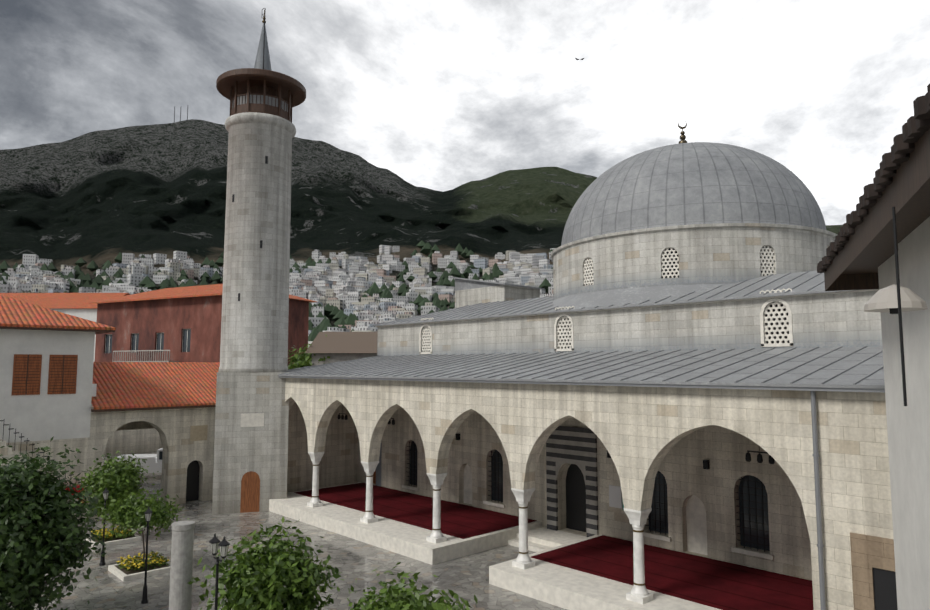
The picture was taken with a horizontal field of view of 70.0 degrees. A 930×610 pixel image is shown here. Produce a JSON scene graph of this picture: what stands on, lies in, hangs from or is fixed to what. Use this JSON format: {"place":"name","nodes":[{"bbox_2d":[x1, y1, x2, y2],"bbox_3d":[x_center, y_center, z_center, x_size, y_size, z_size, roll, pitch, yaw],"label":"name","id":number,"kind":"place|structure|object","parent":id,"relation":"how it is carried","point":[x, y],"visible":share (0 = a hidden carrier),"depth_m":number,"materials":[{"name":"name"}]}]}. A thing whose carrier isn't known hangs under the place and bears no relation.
{"place":"outdoors","nodes":[
{"label":"outdoors","id":0,"kind":"place"},
{"bbox_2d":[51,309,96,361],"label":"wall","id":1,"kind":"structure","parent":0,"point":[89,314],"depth_m":95.39,"materials":[{"name":"paint"}]},
{"bbox_2d":[0,293,129,308],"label":"house roof","id":2,"kind":"structure","parent":1,"relation":"on","point":[64,300],"depth_m":99.89,"materials":[{"name":"orange tile"}]},
{"bbox_2d":[9,452,566,609],"bbox_3d":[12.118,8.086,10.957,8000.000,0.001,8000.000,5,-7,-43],"label":"ground","id":3,"kind":"structure","parent":0,"point":[466,578],"depth_m":23.26,"materials":[{"name":"grey stone"}]},
{"bbox_2d":[0,326,94,442],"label":"house","id":4,"kind":"structure","parent":3,"relation":"on","point":[43,415],"depth_m":30.39,"materials":[{"name":"paint"}]},
{"bbox_2d":[11,354,77,394],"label":"window shutters","id":5,"kind":"object","parent":4,"relation":"attached to","point":[20,364],"visible":0.79,"depth_m":30.23,"materials":[{"name":"brown wood"}]},
{"bbox_2d":[13,354,76,394],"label":"shutter slats","id":6,"kind":"object","parent":5,"relation":"attached to","point":[27,374],"visible":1,"depth_m":30.53,"materials":[{"name":"brown wood"}]},
{"bbox_2d":[0,326,114,333],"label":"roof eave","id":7,"kind":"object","parent":4,"relation":"attached to","point":[64,329],"depth_m":30.41,"materials":[{"name":"orange tile"}]},
{"bbox_2d":[0,295,115,329],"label":"house roof","id":8,"kind":"structure","parent":4,"relation":"on","point":[15,313],"depth_m":30.98,"materials":[{"name":"orange tile"}]},
{"bbox_2d":[92,384,96,396],"bbox_3d":[-18.242,4.147,32.372,0.300,0.600,0.800,5,-7,-43],"label":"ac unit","id":9,"kind":"object","parent":4,"relation":"attached to","point":[94,387],"visible":0.29,"depth_m":32.12,"materials":[{"name":"white"}]},
{"bbox_2d":[0,439,98,527],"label":"staircase","id":10,"kind":"structure","parent":3,"relation":"on","point":[6,452],"depth_m":28.34,"materials":[{"name":"stone"}]},
{"bbox_2d":[0,420,87,503],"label":"stair rail","id":11,"kind":"object","parent":10,"relation":"on","point":[21,436],"visible":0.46,"depth_m":28.77,"materials":[{"name":"black metal"}]},
{"bbox_2d":[65,485,84,502],"bbox_3d":[-18.163,8.759,30.656,1.000,0.800,0.330,5,-7,-43],"label":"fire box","id":12,"kind":"object","parent":10,"relation":"on","point":[76,490],"visible":0.07,"depth_m":30.72,"materials":[{"name":"red"}]},
{"bbox_2d":[0,436,108,609],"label":"tree","id":13,"kind":"object","parent":3,"relation":"on","point":[56,548],"depth_m":17.66,"materials":[{"name":"green plant"}]},
{"bbox_2d":[99,488,108,565],"bbox_3d":[-12.924,7.917,23.800,0.208,2.710,0.240,5,-7,-43],"label":"lamp","id":14,"kind":"object","parent":3,"relation":"on","point":[102,559],"depth_m":23.76,"materials":[{"name":"black metal"}]},
{"bbox_2d":[6,407,215,514],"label":"wing wall","id":15,"kind":"structure","parent":3,"relation":"on","point":[181,450],"depth_m":33.94,"materials":[{"name":"beige stone"}]},
{"bbox_2d":[91,405,215,411],"bbox_3d":[-14.434,5.287,34.475,8.854,0.120,0.450,5,-7,-43],"label":"roof eave","id":16,"kind":"object","parent":15,"relation":"attached to","point":[148,408],"visible":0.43,"depth_m":33.06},
{"bbox_2d":[91,362,219,409],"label":"wing roof","id":17,"kind":"structure","parent":15,"relation":"on","point":[121,385],"depth_m":35.56,"materials":[{"name":"orange tile"}]},
{"bbox_2d":[190,425,207,440],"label":"wing panel","id":18,"kind":"structure","parent":15,"relation":"attached to","point":[198,432],"depth_m":35.02,"materials":[{"name":"beige stone"}]},
{"bbox_2d":[84,533,140,547],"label":"planter kerb","id":19,"kind":"structure","parent":3,"relation":"on","point":[136,538],"depth_m":26.45,"materials":[{"name":"stone"}]},
{"bbox_2d":[93,534,133,541],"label":"planter soil","id":20,"kind":"structure","parent":3,"relation":"on","point":[106,540],"depth_m":26.70,"materials":[{"name":"brown soil"}]},
{"bbox_2d":[90,525,134,540],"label":"planter greens","id":21,"kind":"object","parent":20,"relation":"on","point":[111,537],"visible":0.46,"depth_m":26.74,"materials":[{"name":"green plant"}]},
{"bbox_2d":[91,526,130,537],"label":"planter flowers","id":22,"kind":"object","parent":21,"relation":"in","point":[108,532],"visible":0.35,"depth_m":26.83,"materials":[{"name":"yellow plant"}]},
{"bbox_2d":[70,450,158,536],"bbox_3d":[-14.226,7.758,27.053,3.486,3.435,3.634,5,-7,-43],"label":"tree","id":23,"kind":"object","parent":20,"relation":"on","point":[116,479],"depth_m":26.65,"materials":[{"name":"green plant"}]},
{"bbox_2d":[91,404,162,455],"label":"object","id":24,"kind":"object","parent":3,"relation":"on","point":[138,437],"visible":0.02,"depth_m":53.85,"materials":[{"name":"stone"}]},
{"bbox_2d":[116,448,162,472],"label":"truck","id":25,"kind":"object","parent":3,"relation":"on","point":[153,462],"depth_m":41.47,"materials":[{"name":"white metal"}]},
{"bbox_2d":[108,556,170,581],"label":"planter kerb","id":26,"kind":"structure","parent":3,"relation":"on","point":[118,573],"depth_m":22.43,"materials":[{"name":"stone"}]},
{"bbox_2d":[115,562,168,574],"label":"planter soil","id":27,"kind":"structure","parent":3,"relation":"on","point":[124,570],"depth_m":22.75,"materials":[{"name":"brown soil"}]},
{"bbox_2d":[117,551,168,571],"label":"planter greens","id":28,"kind":"object","parent":27,"relation":"on","point":[150,564],"visible":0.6,"depth_m":22.87,"materials":[{"name":"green plant"}]},
{"bbox_2d":[116,552,168,568],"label":"planter flowers","id":29,"kind":"object","parent":28,"relation":"in","point":[141,563],"visible":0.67,"depth_m":22.96,"materials":[{"name":"yellow plant"}]},
{"bbox_2d":[98,484,188,561],"bbox_3d":[-11.080,7.692,23.150,2.931,2.845,2.961,5,-7,-43],"label":"tree","id":30,"kind":"object","parent":27,"relation":"on","point":[134,509],"depth_m":22.69,"materials":[{"name":"green plant"}]},
{"bbox_2d":[141,507,152,603],"bbox_3d":[-9.591,7.515,20.012,0.208,2.810,0.240,5,-7,-43],"label":"lamp","id":31,"kind":"object","parent":3,"relation":"on","point":[144,593],"depth_m":19.98,"materials":[{"name":"black metal"}]},
{"bbox_2d":[169,521,194,609],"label":"stone column","id":32,"kind":"structure","parent":3,"relation":"on","point":[181,575],"depth_m":15.74,"materials":[{"name":"stone"}]},
{"bbox_2d":[94,295,308,365],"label":"pink wall","id":33,"kind":"structure","parent":3,"relation":"on","point":[200,317],"depth_m":63.68,"materials":[{"name":"paint"}]},
{"bbox_2d":[112,361,178,361],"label":"pink balcony","id":34,"kind":"structure","parent":33,"relation":"attached to","point":[145,361],"depth_m":62.22,"materials":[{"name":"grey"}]},
{"bbox_2d":[112,350,169,360],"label":"balcony railing","id":35,"kind":"object","parent":34,"relation":"on","point":[142,354],"visible":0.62,"depth_m":62.63,"materials":[{"name":"grey metal"}]},
{"bbox_2d":[105,329,187,352],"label":"pink frames","id":36,"kind":"structure","parent":33,"relation":"attached to","point":[135,344],"depth_m":64.87,"materials":[{"name":"grey"}]},
{"bbox_2d":[87,284,316,303],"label":"tiled roof","id":37,"kind":"structure","parent":33,"relation":"on","point":[194,291],"depth_m":65.11,"materials":[{"name":"tile"}]},
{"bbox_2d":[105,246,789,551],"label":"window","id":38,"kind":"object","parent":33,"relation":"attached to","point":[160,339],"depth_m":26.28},
{"bbox_2d":[209,534,229,609],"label":"lamp","id":39,"kind":"object","parent":3,"relation":"on","point":[216,540],"depth_m":14.22,"materials":[{"name":"black metal"}]},
{"bbox_2d":[212,372,289,514],"bbox_3d":[-10.969,6.853,34.204,3.440,6.750,3.440,2,-6,-17],"label":"minaret base","id":40,"kind":"object","parent":3,"relation":"on","point":[261,452],"visible":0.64,"depth_m":32.57,"materials":[{"name":"grey stone"}]},
{"bbox_2d":[240,471,259,512],"bbox_3d":[-10.451,9.091,32.345,0.880,1.950,0.001,2,-6,-17],"label":"door","id":41,"kind":"structure","parent":40,"relation":"in","point":[250,490],"depth_m":32.34,"materials":[{"name":"brown wood"}]},
{"bbox_2d":[240,413,263,426],"bbox_3d":[-10.450,5.655,32.661,1.100,0.650,0.010,2,-6,-17],"label":"stone plaque","id":42,"kind":"object","parent":40,"relation":"attached to","point":[252,419],"visible":1,"depth_m":32.66,"materials":[{"name":"white stone"}]},
{"bbox_2d":[218,112,295,372],"bbox_3d":[-10.969,-3.129,35.130,3.680,13.300,3.680,5,-7,-43],"label":"minaret shaft","id":43,"kind":"object","parent":40,"relation":"on","point":[254,328],"visible":0.98,"depth_m":33.81,"materials":[{"name":"beige stone"}]},
{"bbox_2d":[232,156,267,300],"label":"minaret windows","id":44,"kind":"structure","parent":43,"relation":"in","point":[266,162],"depth_m":33.89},
{"bbox_2d":[216,68,305,122],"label":"minaret balcony","id":45,"kind":"structure","parent":43,"relation":"on","point":[232,85],"depth_m":34.75,"materials":[{"name":"brown wood"}]},
{"bbox_2d":[232,95,287,111],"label":"windows","id":46,"kind":"structure","parent":45,"relation":"in","point":[243,100],"depth_m":34.50,"materials":[{"name":"grey glass"}]},
{"bbox_2d":[254,23,271,70],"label":"minaret spire","id":47,"kind":"structure","parent":45,"relation":"on","point":[259,62],"depth_m":35.83,"materials":[{"name":"grey metal"}]},
{"bbox_2d":[262,8,265,68],"bbox_3d":[-10.724,-14.130,35.361,0.132,4.450,2.207,2,-6,-21],"label":"finial","id":48,"kind":"object","parent":45,"relation":"on","point":[264,39],"visible":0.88,"depth_m":34.28,"materials":[{"name":"grey metal"}]},
{"bbox_2d":[187,517,353,609],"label":"tree","id":49,"kind":"object","parent":3,"relation":"on","point":[250,579],"depth_m":15.47,"materials":[{"name":"green plant"}]},
{"bbox_2d":[0,240,552,340],"bbox_3d":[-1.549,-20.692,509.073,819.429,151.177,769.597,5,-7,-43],"label":"city trees","id":50,"kind":"object","parent":3,"relation":"on","point":[336,314],"visible":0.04,"depth_m":582.89,"materials":[{"name":"green plant"}]},
{"bbox_2d":[0,245,555,335],"bbox_3d":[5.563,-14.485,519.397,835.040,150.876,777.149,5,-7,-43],"label":"city","id":51,"kind":"object","parent":3,"relation":"on","point":[323,283],"visible":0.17,"depth_m":595.20},
{"bbox_2d":[288,335,331,369],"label":"tree","id":52,"kind":"object","parent":3,"relation":"on","point":[304,359],"visible":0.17,"depth_m":49.02,"materials":[{"name":"green plant"}]},
{"bbox_2d":[287,402,357,492],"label":"porch ends","id":53,"kind":"object","parent":3,"relation":"on","point":[338,464],"visible":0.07,"depth_m":36.48,"materials":[{"name":"beige stone"}]},
{"bbox_2d":[312,353,376,365],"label":"building wall","id":54,"kind":"structure","parent":3,"relation":"on","point":[337,357],"depth_m":48.01,"materials":[{"name":"concrete"}]},
{"bbox_2d":[305,332,377,352],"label":"house roof","id":55,"kind":"structure","parent":54,"relation":"on","point":[351,342],"depth_m":49.61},
{"bbox_2d":[347,562,477,609],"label":"tree","id":56,"kind":"object","parent":3,"relation":"on","point":[401,598],"visible":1,"depth_m":14.80,"materials":[{"name":"plant"}]},
{"bbox_2d":[269,482,720,609],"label":"platform","id":57,"kind":"structure","parent":3,"relation":"on","point":[559,586],"depth_m":24.45,"materials":[{"name":"stone"}]},
{"bbox_2d":[307,452,653,603],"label":"columns","id":58,"kind":"structure","parent":57,"relation":"on","point":[637,593],"depth_m":21.75,"materials":[{"name":"stone"}]},
{"bbox_2d":[312,465,644,585],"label":"column rings","id":59,"kind":"object","parent":58,"relation":"attached to","point":[519,507],"depth_m":21.76,"materials":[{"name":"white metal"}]},
{"bbox_2d":[294,483,813,609],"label":"carpet","id":60,"kind":"object","parent":57,"relation":"on","point":[718,584],"visible":0.87,"depth_m":22.15,"materials":[{"name":"red carpet"}]},
{"bbox_2d":[285,378,893,609],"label":"arcade wall","id":61,"kind":"structure","parent":3,"relation":"on","point":[640,432],"depth_m":18.36,"materials":[{"name":"beige stone"}]},
{"bbox_2d":[278,346,884,388],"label":"porch roof","id":62,"kind":"structure","parent":61,"relation":"on","point":[859,371],"depth_m":20.09,"materials":[{"name":"grey metal"}]},
{"bbox_2d":[279,346,883,384],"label":"roof seams","id":63,"kind":"object","parent":62,"relation":"attached to","point":[660,373],"visible":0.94,"depth_m":23.47,"materials":[{"name":"grey metal"}]},
{"bbox_2d":[279,374,884,609],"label":"gutter","id":64,"kind":"object","parent":61,"relation":"attached to","point":[816,456],"visible":0.69,"depth_m":15.24,"materials":[{"name":"grey metal"}]},
{"bbox_2d":[850,532,894,609],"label":"gate frame","id":65,"kind":"object","parent":61,"relation":"attached to","point":[869,553],"visible":0.64,"depth_m":14.33,"materials":[{"name":"beige stone"}]},
{"bbox_2d":[873,568,897,609],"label":"dark gate","id":66,"kind":"structure","parent":65,"relation":"in","point":[885,593],"depth_m":14.11,"materials":[{"name":"black metal"}]},
{"bbox_2d":[372,271,850,325],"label":"hall roof","id":67,"kind":"structure","parent":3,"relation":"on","point":[807,285],"depth_m":24.68,"materials":[{"name":"grey metal"}]},
{"bbox_2d":[455,285,539,307],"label":"building","id":68,"kind":"structure","parent":67,"relation":"on","point":[499,293],"depth_m":37.49,"materials":[{"name":"stone"}]},
{"bbox_2d":[450,277,544,290],"bbox_3d":[1.866,-1.285,38.881,3.400,0.880,4.400,5,-7,-43],"label":"cabin roof","id":69,"kind":"object","parent":68,"relation":"on","point":[462,283],"visible":1,"depth_m":38.14,"materials":[{"name":"grey metal"}]},
{"bbox_2d":[377,270,824,324],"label":"roof seams","id":70,"kind":"object","parent":67,"relation":"attached to","point":[594,307],"visible":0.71,"depth_m":30.41,"materials":[{"name":"grey metal"}]},
{"bbox_2d":[419,298,792,353],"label":"window frames","id":71,"kind":"structure","parent":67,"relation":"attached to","point":[763,344],"depth_m":21.74,"materials":[{"name":"stone"}]},
{"bbox_2d":[421,245,791,351],"bbox_3d":[9.042,0.248,32.632,13.724,4.443,18.690,5,-7,-43],"label":"window lattice","id":72,"kind":"object","parent":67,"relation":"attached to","point":[588,264],"visible":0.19,"depth_m":26.05,"materials":[{"name":"stone"}]},
{"bbox_2d":[552,282,736,307],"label":"roof","id":73,"kind":"structure","parent":67,"relation":"on","point":[610,296],"depth_m":26.36,"materials":[{"name":"grey metal"}]},
{"bbox_2d":[553,227,834,298],"bbox_3d":[10.666,-1.270,31.897,12.740,2.300,12.740,5,-7,-43],"label":"drum","id":74,"kind":"object","parent":67,"relation":"on","point":[722,254],"visible":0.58,"depth_m":26.17,"materials":[{"name":"stone"}]},
{"bbox_2d":[561,142,825,245],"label":"dome","id":75,"kind":"structure","parent":74,"relation":"on","point":[691,183],"depth_m":27.36,"materials":[{"name":"grey metal"}]},
{"bbox_2d":[678,122,686,143],"bbox_3d":[10.666,-8.247,32.544,0.440,1.614,0.440,5,-7,-43],"label":"crescent finial","id":76,"kind":"object","parent":75,"relation":"on","point":[682,137],"visible":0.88,"depth_m":32.47,"materials":[{"name":"gold metal"}]},
{"bbox_2d":[551,223,836,259],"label":"dome cornice","id":77,"kind":"structure","parent":74,"relation":"attached to","point":[721,225],"depth_m":26.22,"materials":[{"name":"beige stone"}]},
{"bbox_2d":[376,443,381,485],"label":"door","id":78,"kind":"structure","parent":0,"point":[378,475],"depth_m":36.25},
{"bbox_2d":[0,119,842,326],"bbox_3d":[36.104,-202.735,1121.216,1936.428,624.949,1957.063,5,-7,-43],"label":"mountain","id":79,"kind":"structure","parent":0,"point":[100,198],"depth_m":1117.12,"materials":[{"name":"green plant"}]},
{"bbox_2d":[174,105,187,121],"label":"masts","id":80,"kind":"object","parent":79,"relation":"on","point":[180,113],"visible":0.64,"depth_m":1650.77,"materials":[{"name":"grey metal"}]},
{"bbox_2d":[0,0,929,224],"label":"sky","id":81,"kind":"structure","parent":0,"point":[438,95],"materials":[{"name":"grey"}]},
{"bbox_2d":[357,407,811,580],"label":"porch back wall","id":82,"kind":"structure","parent":0,"point":[714,488],"depth_m":23.58,"materials":[{"name":"beige stone"}]},
{"bbox_2d":[337,412,774,468],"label":"porch lamps","id":83,"kind":"object","parent":82,"relation":"attached to","point":[706,464],"visible":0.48,"depth_m":22.66,"materials":[{"name":"black metal"}]},
{"bbox_2d":[546,426,598,536],"bbox_3d":[4.297,7.070,26.856,0.111,4.240,2.500,5,-7,-43],"label":"portal","id":84,"kind":"object","parent":82,"relation":"attached to","point":[580,464],"depth_m":26.79,"materials":[{"name":"grey stone"}]},
{"bbox_2d":[464,464,707,554],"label":"prayer niches","id":85,"kind":"object","parent":82,"relation":"attached to","point":[696,526],"visible":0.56,"depth_m":23.34,"materials":[{"name":"stone"}]},
{"bbox_2d":[402,485,773,559],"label":"window sills","id":86,"kind":"structure","parent":82,"relation":"attached to","point":[733,549],"depth_m":23.61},
{"bbox_2d":[609,485,621,508],"bbox_3d":[5.739,7.311,25.335,0.048,0.800,0.550,5,-7,-43],"label":"white board","id":87,"kind":"object","parent":82,"relation":"attached to","point":[615,496],"visible":0.86,"depth_m":25.31,"materials":[{"name":"white"}]},
{"bbox_2d":[377,291,881,355],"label":"upper wall","id":88,"kind":"structure","parent":0,"point":[833,320],"depth_m":24.42,"materials":[{"name":"beige stone"}]},
{"bbox_2d":[375,289,878,326],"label":"cornice","id":89,"kind":"structure","parent":88,"relation":"attached to","point":[837,292],"depth_m":24.24,"materials":[{"name":"grey stone"}]},
{"bbox_2d":[878,217,929,609],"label":"house wall","id":90,"kind":"structure","parent":0,"point":[908,429],"depth_m":9.53,"materials":[{"name":"white paint"}]},
{"bbox_2d":[817,84,929,272],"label":"roof tiles","id":91,"kind":"object","parent":90,"relation":"attached to","point":[915,127],"visible":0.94,"depth_m":6.45,"materials":[{"name":"brown tile"}]},
{"bbox_2d":[824,129,929,290],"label":"roof eave","id":92,"kind":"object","parent":90,"relation":"attached to","point":[865,252],"depth_m":8.27,"materials":[{"name":"brown wood"}]},
{"bbox_2d":[889,308,897,313],"bbox_3d":[3.317,0.039,5.124,0.060,0.060,0.060,5,-7,-43],"label":"lamp bracket","id":93,"kind":"object","parent":90,"relation":"attached to","point":[893,310],"visible":0.43,"depth_m":5.10,"materials":[{"name":"black metal"}]},
{"bbox_2d":[864,284,927,311],"bbox_3d":[3.317,-0.061,5.133,0.420,0.200,0.420,5,-7,-43],"label":"lamp shade","id":94,"kind":"object","parent":90,"relation":"attached to","point":[883,299],"visible":0.98,"depth_m":5.02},
{"bbox_2d":[892,207,906,405],"bbox_3d":[2.717,0.001,4.154,0.016,1.250,0.018,5,-7,-43],"label":"conduit","id":95,"kind":"object","parent":90,"relation":"attached to","point":[899,307],"visible":1,"depth_m":4.15,"materials":[{"name":"black metal"}]}
]}

